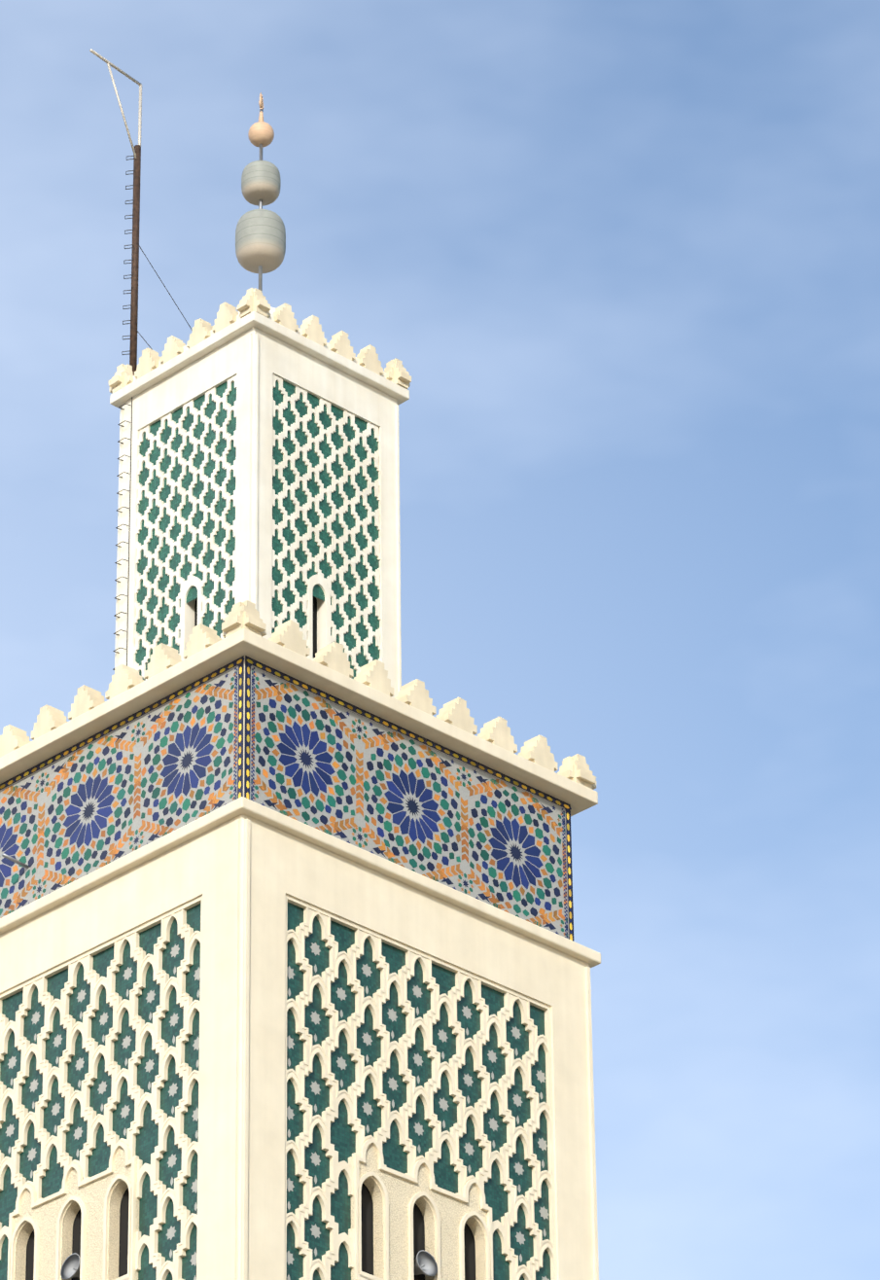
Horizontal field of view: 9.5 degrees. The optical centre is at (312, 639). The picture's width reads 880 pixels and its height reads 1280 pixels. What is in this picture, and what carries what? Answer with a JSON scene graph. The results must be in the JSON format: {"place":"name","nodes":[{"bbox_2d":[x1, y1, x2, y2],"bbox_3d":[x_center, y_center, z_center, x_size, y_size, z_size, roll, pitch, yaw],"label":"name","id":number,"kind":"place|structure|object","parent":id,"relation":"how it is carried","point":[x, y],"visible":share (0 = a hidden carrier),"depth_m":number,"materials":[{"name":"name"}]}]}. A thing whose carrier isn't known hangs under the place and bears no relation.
{"place":"outdoors","nodes":[
{"label":"outdoors","id":0,"kind":"place"},
{"bbox_2d":[1,853,28,868],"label":"rod","id":1,"kind":"object","parent":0,"point":[14,860],"visible":1,"depth_m":89.33,"materials":[{"name":"grey metal"}]},
{"bbox_2d":[0,908,200,1279],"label":"lattice","id":2,"kind":"object","parent":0,"point":[126,1141],"visible":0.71,"depth_m":85.84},
{"bbox_2d":[114,409,123,668],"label":"trim","id":3,"kind":"structure","parent":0,"point":[119,541],"depth_m":94.43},
{"bbox_2d":[126,396,132,666],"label":"trim","id":4,"kind":"structure","parent":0,"point":[128,532],"depth_m":94.29,"materials":[{"name":"white paint"}]},
{"bbox_2d":[238,814,244,1279],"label":"corner edge trim","id":5,"kind":"structure","parent":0,"point":[240,1054],"depth_m":83.23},
{"bbox_2d":[251,326,254,603],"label":"corner edge trim","id":6,"kind":"structure","parent":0,"point":[253,466],"depth_m":92.31,"materials":[{"name":"white paint"}]},
{"bbox_2d":[238,306,275,314],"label":"lantern dome","id":7,"kind":"structure","parent":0,"point":[272,309],"depth_m":96.09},
{"bbox_2d":[132,313,386,381],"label":"merlon notches","id":8,"kind":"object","parent":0,"point":[327,345],"depth_m":94.95,"materials":[{"name":"beige stone"}]},
{"bbox_2d":[109,311,409,409],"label":"cornice","id":9,"kind":"structure","parent":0,"point":[231,332],"depth_m":94.70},
{"bbox_2d":[108,287,411,393],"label":"merlons","id":10,"kind":"object","parent":9,"relation":"on","point":[256,301],"visible":0.38,"depth_m":95.00,"materials":[{"name":"beige stone"}]},
{"bbox_2d":[0,628,598,816],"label":"cornice","id":11,"kind":"structure","parent":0,"point":[576,796],"depth_m":88.90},
{"bbox_2d":[395,404,401,692],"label":"trim","id":12,"kind":"structure","parent":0,"point":[398,551],"depth_m":94.11,"materials":[{"name":"white paint"}]},
{"bbox_2d":[286,907,553,1279],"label":"lattice","id":13,"kind":"object","parent":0,"point":[427,1092],"visible":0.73,"depth_m":86.07,"materials":[{"name":"white stone"}]},
{"bbox_2d":[0,0,879,1279],"label":"sky","id":14,"kind":"structure","parent":0,"point":[620,260],"materials":[{"name":"blue"}]},
{"bbox_3d":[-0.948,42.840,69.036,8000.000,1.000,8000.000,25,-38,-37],"label":"ground","id":15,"kind":"structure","parent":0,"visible":0},
{"bbox_2d":[0,814,241,1279],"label":"tower wall","id":16,"kind":"structure","parent":15,"relation":"on","point":[202,865],"depth_m":85.25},
{"bbox_2d":[7,1140,136,1279],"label":"window arch trim","id":17,"kind":"structure","parent":16,"relation":"attached to","point":[131,1186],"depth_m":84.77,"materials":[{"name":"beige stone"}]},
{"bbox_2d":[13,1146,139,1279],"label":"window surround","id":18,"kind":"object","parent":16,"relation":"attached to","point":[90,1195],"depth_m":84.92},
{"bbox_2d":[0,903,200,1279],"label":"green tile panel","id":19,"kind":"object","parent":16,"relation":"attached to","point":[147,1139],"visible":0.2,"depth_m":85.74,"materials":[{"name":"green tile"}]},
{"bbox_2d":[0,895,202,1279],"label":"panel frame","id":20,"kind":"object","parent":16,"relation":"attached to","point":[106,945],"visible":0.4,"depth_m":86.24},
{"bbox_2d":[4,944,200,1279],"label":"tile rosettes","id":21,"kind":"object","parent":16,"relation":"attached to","point":[172,1158],"visible":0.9,"depth_m":85.67,"materials":[{"name":"tile"}]},
{"bbox_2d":[0,818,250,1279],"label":"lattice","id":22,"kind":"object","parent":16,"relation":"attached to","point":[143,1241],"visible":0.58,"depth_m":85.27,"materials":[{"name":"beige paint"}]},
{"bbox_2d":[25,1182,475,1279],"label":"window openings","id":23,"kind":"object","parent":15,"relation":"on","point":[418,1237],"depth_m":84.70,"materials":[{"name":"black"}]},
{"bbox_2d":[60,1253,80,1279],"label":"loudspeaker","id":24,"kind":"object","parent":23,"relation":"attached to","point":[70,1267],"visible":0.73,"depth_m":84.67,"materials":[{"name":"grey metal"}]},
{"bbox_2d":[0,796,601,967],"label":"ledge","id":25,"kind":"object","parent":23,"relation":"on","point":[218,817],"visible":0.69,"depth_m":87.31,"materials":[{"name":"beige paint"}]},
{"bbox_2d":[0,654,574,941],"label":"band wall","id":26,"kind":"structure","parent":25,"relation":"on","point":[244,726],"depth_m":86.90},
{"bbox_2d":[0,655,244,918],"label":"mosaic tile panel","id":27,"kind":"object","parent":26,"relation":"attached to","point":[142,777],"visible":0.92,"depth_m":88.26,"materials":[{"name":"multicoloured tile"}]},
{"bbox_2d":[0,600,596,789],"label":"merlons","id":28,"kind":"object","parent":26,"relation":"on","point":[373,674],"visible":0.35,"depth_m":89.32,"materials":[{"name":"beige stone"}]},
{"bbox_2d":[118,326,253,669],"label":"tower wall","id":29,"kind":"structure","parent":28,"relation":"on","point":[193,380],"depth_m":94.00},
{"bbox_2d":[135,381,236,680],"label":"green tile panel","id":30,"kind":"object","parent":29,"relation":"attached to","point":[197,518],"visible":0.17,"depth_m":93.28,"materials":[{"name":"green tile"}]},
{"bbox_2d":[179,575,203,660],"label":"window surround","id":31,"kind":"object","parent":29,"relation":"attached to","point":[187,617],"visible":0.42,"depth_m":92.28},
{"bbox_2d":[134,333,258,679],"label":"lattice","id":32,"kind":"object","parent":29,"relation":"attached to","point":[183,522],"visible":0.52,"depth_m":93.21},
{"bbox_2d":[194,595,317,658],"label":"window openings","id":33,"kind":"object","parent":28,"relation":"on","point":[314,621],"depth_m":92.35,"materials":[{"name":"black"}]},
{"bbox_2d":[112,155,135,670],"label":"ladder rungs","id":34,"kind":"object","parent":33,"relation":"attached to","point":[124,404],"visible":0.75,"depth_m":95.58,"materials":[{"name":"grey metal"}]},
{"bbox_2d":[129,144,141,375],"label":"mast","id":35,"kind":"object","parent":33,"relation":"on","point":[134,263],"visible":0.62,"depth_m":97.39,"materials":[{"name":"metal"}]},
{"bbox_2d":[106,62,136,158],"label":"diagonal brace","id":36,"kind":"object","parent":35,"relation":"attached to","point":[121,108],"visible":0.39,"depth_m":98.58,"materials":[{"name":"grey metal"}]},
{"bbox_2d":[138,84,142,175],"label":"rod","id":37,"kind":"object","parent":35,"relation":"attached to","point":[140,115],"visible":0.58,"depth_m":99.05,"materials":[{"name":"beige metal"}]},
{"bbox_2d":[89,48,142,85],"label":"gallows arm","id":38,"kind":"object","parent":37,"relation":"attached to","point":[115,67],"visible":0.92,"depth_m":98.84},
{"bbox_2d":[139,246,192,330],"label":"guy wire","id":39,"kind":"object","parent":35,"relation":"attached to","point":[165,288],"visible":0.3,"depth_m":97.10,"materials":[{"name":"grey metal"}]},
{"bbox_2d":[258,108,263,292],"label":"finial rod","id":40,"kind":"object","parent":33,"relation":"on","point":[261,207],"visible":0.34,"depth_m":97.26,"materials":[{"name":"grey metal"}]},
{"bbox_2d":[235,209,285,273],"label":"finial ball","id":41,"kind":"object","parent":40,"relation":"attached to","point":[260,236],"visible":0.98,"depth_m":97.21,"materials":[{"name":"grey metal"}]},
{"bbox_2d":[241,160,281,206],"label":"finial ball","id":42,"kind":"object","parent":40,"relation":"attached to","point":[261,180],"visible":0.96,"depth_m":97.94,"materials":[{"name":"grey metal"}]},
{"bbox_2d":[248,121,274,147],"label":"finial ball","id":43,"kind":"object","parent":40,"relation":"attached to","point":[261,132],"visible":0.98,"depth_m":98.56,"materials":[{"name":"metal"}]},
{"bbox_2d":[258,107,263,121],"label":"finial stem","id":44,"kind":"object","parent":43,"relation":"on","point":[261,118],"visible":0.62,"depth_m":98.89,"materials":[{"name":"beige metal"}]},
{"bbox_2d":[258,92,263,109],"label":"finial tip","id":45,"kind":"object","parent":44,"relation":"on","point":[261,102],"visible":0.85,"depth_m":99.03,"materials":[{"name":"metal"}]},
{"bbox_2d":[253,326,397,698],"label":"tower wall","id":46,"kind":"structure","parent":28,"relation":"on","point":[318,377],"depth_m":93.86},
{"bbox_2d":[307,573,330,659],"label":"window surround","id":47,"kind":"object","parent":46,"relation":"attached to","point":[323,623],"visible":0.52,"depth_m":92.16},
{"bbox_2d":[248,333,401,675],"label":"lattice","id":48,"kind":"object","parent":46,"relation":"attached to","point":[330,460],"visible":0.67,"depth_m":93.13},
{"bbox_2d":[271,380,379,678],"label":"green tile panel","id":49,"kind":"object","parent":46,"relation":"attached to","point":[288,565],"visible":0.17,"depth_m":93.21,"materials":[{"name":"green tile"}]},
{"bbox_2d":[244,655,573,941],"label":"mosaic tile panel","id":50,"kind":"object","parent":26,"relation":"attached to","point":[326,763],"visible":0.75,"depth_m":88.58,"materials":[{"name":"multicoloured tile"}]},
{"bbox_2d":[413,1249,437,1276],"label":"loudspeaker","id":51,"kind":"object","parent":23,"relation":"attached to","point":[426,1263],"visible":0.85,"depth_m":84.55,"materials":[{"name":"grey metal"}]},
{"bbox_2d":[241,814,594,1279],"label":"tower wall","id":52,"kind":"structure","parent":15,"relation":"on","point":[283,864],"depth_m":86.73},
{"bbox_2d":[231,818,553,1279],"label":"lattice","id":53,"kind":"object","parent":52,"relation":"attached to","point":[347,1241],"visible":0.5,"depth_m":85.67,"materials":[{"name":"beige paint"}]},
{"bbox_2d":[286,942,549,1279],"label":"tile rosettes","id":54,"kind":"object","parent":52,"relation":"attached to","point":[392,1083],"visible":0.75,"depth_m":86.14,"materials":[{"name":"tile"}]},
{"bbox_2d":[286,902,550,1279],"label":"green tile panel","id":55,"kind":"object","parent":52,"relation":"attached to","point":[343,1142],"visible":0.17,"depth_m":85.90,"materials":[{"name":"green tile"}]},
{"bbox_2d":[351,1140,487,1279],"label":"window surround","id":56,"kind":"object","parent":52,"relation":"attached to","point":[402,1192],"depth_m":84.77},
{"bbox_2d":[284,894,557,1279],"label":"panel frame","id":57,"kind":"object","parent":52,"relation":"attached to","point":[549,1058],"visible":0.5,"depth_m":87.16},
{"bbox_2d":[354,1137,493,1279],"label":"window arch trim","id":58,"kind":"structure","parent":52,"relation":"attached to","point":[359,1274],"depth_m":84.64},
{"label":"shaft","id":59,"kind":"object","parent":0,"visible":0},
{"bbox_2d":[585,965,599,1279],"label":"wall edge","id":60,"kind":"object","parent":59,"relation":"attached to","point":[591,1128],"depth_m":88.49,"materials":[{"name":"beige paint"}]}
]}

